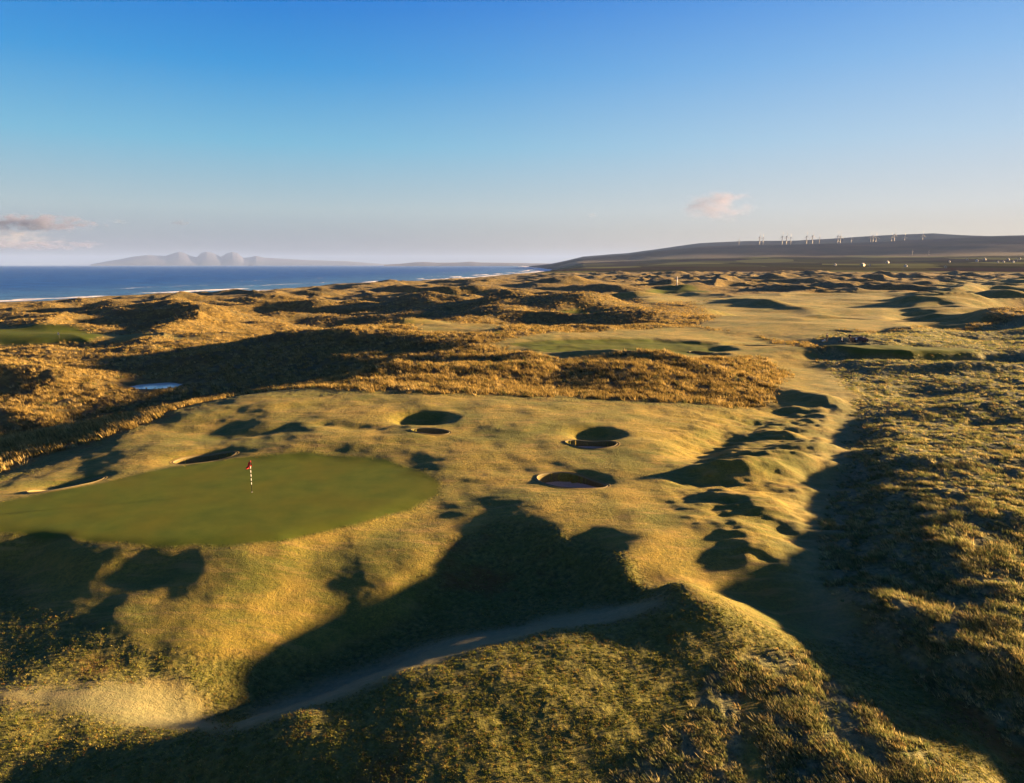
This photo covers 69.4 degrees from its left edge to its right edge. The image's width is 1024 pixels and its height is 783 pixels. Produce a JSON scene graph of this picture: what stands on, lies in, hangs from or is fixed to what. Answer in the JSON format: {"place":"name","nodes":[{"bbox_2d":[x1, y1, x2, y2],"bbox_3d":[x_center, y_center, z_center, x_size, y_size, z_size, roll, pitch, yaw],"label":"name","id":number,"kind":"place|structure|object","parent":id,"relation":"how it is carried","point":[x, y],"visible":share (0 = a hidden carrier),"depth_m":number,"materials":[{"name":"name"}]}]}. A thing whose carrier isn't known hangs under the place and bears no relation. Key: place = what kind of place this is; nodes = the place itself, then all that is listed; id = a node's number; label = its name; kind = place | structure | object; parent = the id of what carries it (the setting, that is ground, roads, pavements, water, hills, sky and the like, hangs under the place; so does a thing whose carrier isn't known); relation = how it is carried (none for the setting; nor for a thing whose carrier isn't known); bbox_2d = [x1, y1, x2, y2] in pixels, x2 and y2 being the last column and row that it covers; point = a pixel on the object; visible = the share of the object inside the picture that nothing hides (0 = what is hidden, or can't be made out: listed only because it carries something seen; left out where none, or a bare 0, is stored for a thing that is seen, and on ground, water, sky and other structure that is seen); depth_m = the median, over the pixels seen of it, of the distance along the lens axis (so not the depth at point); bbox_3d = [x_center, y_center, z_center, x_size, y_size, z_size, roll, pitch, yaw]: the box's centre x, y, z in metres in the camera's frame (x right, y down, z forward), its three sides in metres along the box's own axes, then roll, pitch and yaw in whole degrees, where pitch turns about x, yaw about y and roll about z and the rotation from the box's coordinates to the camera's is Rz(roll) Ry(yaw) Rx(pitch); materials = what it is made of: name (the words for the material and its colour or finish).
{"place":"outdoors","nodes":[
{"label":"outdoors","id":0,"kind":"place"},
{"bbox_2d":[130,383,181,388],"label":"pond","id":1,"kind":"structure","parent":0,"point":[156,385],"depth_m":142.71,"materials":[{"name":"liquid"}]},
{"bbox_2d":[91,252,384,265],"bbox_3d":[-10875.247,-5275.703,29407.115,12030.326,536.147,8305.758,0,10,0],"label":"island mountains","id":2,"kind":"structure","parent":0,"point":[205,259],"depth_m":27686.61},
{"bbox_2d":[0,266,550,301],"bbox_3d":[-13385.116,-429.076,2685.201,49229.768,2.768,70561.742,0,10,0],"label":"sea","id":3,"kind":"structure","parent":0,"point":[32,283],"depth_m":1849.48,"materials":[{"name":"liquid"}]},
{"bbox_2d":[384,262,549,265],"bbox_3d":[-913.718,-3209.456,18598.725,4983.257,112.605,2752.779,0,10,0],"label":"island coast","id":4,"kind":"structure","parent":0,"point":[463,264],"depth_m":17802.97},
{"bbox_2d":[0,284,979,548],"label":"putting greens","id":5,"kind":"object","parent":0,"point":[270,498],"visible":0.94,"depth_m":55.11,"materials":[{"name":"green plant"}]},
{"bbox_2d":[245,461,251,490],"bbox_3d":[-19.827,6.460,55.768,0.465,2.650,0.187,0,10,0],"label":"golf flag","id":6,"kind":"object","parent":5,"relation":"on","point":[249,465],"visible":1,"depth_m":55.63,"materials":[{"name":"red fabric"}]},
{"bbox_2d":[0,270,1023,782],"bbox_3d":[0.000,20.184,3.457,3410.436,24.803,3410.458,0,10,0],"label":"ground","id":7,"kind":"structure","parent":0,"point":[872,652],"depth_m":38.18,"materials":[{"name":"plant"}]},
{"bbox_2d":[0,289,1023,472],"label":"marram grass","id":8,"kind":"structure","parent":7,"relation":"on","point":[38,446],"depth_m":122.85,"materials":[{"name":"brown plant"}]},
{"bbox_2d":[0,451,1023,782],"bbox_3d":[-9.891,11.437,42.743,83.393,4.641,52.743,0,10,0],"label":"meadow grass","id":9,"kind":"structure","parent":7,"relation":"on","point":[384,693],"depth_m":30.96,"materials":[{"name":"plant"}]},
{"bbox_2d":[0,276,1023,782],"bbox_3d":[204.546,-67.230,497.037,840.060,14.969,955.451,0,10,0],"label":"fairway","id":10,"kind":"structure","parent":7,"relation":"on","point":[726,506],"depth_m":51.95,"materials":[{"name":"plant"}]},
{"bbox_2d":[22,476,107,493],"bbox_3d":[-34.987,7.693,58.320,3.694,1.098,6.482,7,12,35],"label":"sand bunker","id":11,"kind":"object","parent":10,"relation":"on","point":[51,490],"visible":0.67,"depth_m":57.57},
{"bbox_2d":[169,451,239,464],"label":"sand bunker","id":12,"kind":"object","parent":10,"relation":"on","point":[201,458],"visible":0.6,"depth_m":67.24},
{"bbox_2d":[409,427,451,434],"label":"sand bunker","id":13,"kind":"object","parent":10,"relation":"on","point":[430,431],"visible":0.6,"depth_m":73.04},
{"bbox_2d":[533,471,610,489],"bbox_3d":[4.675,7.393,58.216,6.296,1.042,5.406,0,10,0],"label":"sand bunker","id":14,"kind":"object","parent":10,"relation":"on","point":[545,479],"visible":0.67,"depth_m":59.64},
{"bbox_2d":[562,440,619,449],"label":"sand bunker","id":15,"kind":"object","parent":10,"relation":"on","point":[592,445],"visible":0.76,"depth_m":69.13},
{"bbox_2d":[688,351,716,353],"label":"sand bunker","id":16,"kind":"object","parent":10,"relation":"on","point":[695,352],"visible":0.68,"depth_m":140.90},
{"bbox_2d":[851,336,868,342],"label":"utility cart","id":17,"kind":"object","parent":7,"relation":"on","point":[859,338],"visible":1,"depth_m":147.74,"materials":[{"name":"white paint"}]},
{"bbox_2d":[0,0,1023,265],"label":"sky","id":18,"kind":"structure","parent":0,"point":[366,131],"materials":[{"name":"blue"}]},
{"bbox_2d":[521,233,1023,273],"bbox_3d":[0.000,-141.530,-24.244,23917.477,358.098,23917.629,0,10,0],"label":"hills","id":19,"kind":"structure","parent":0,"point":[898,254],"depth_m":4246.50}
]}

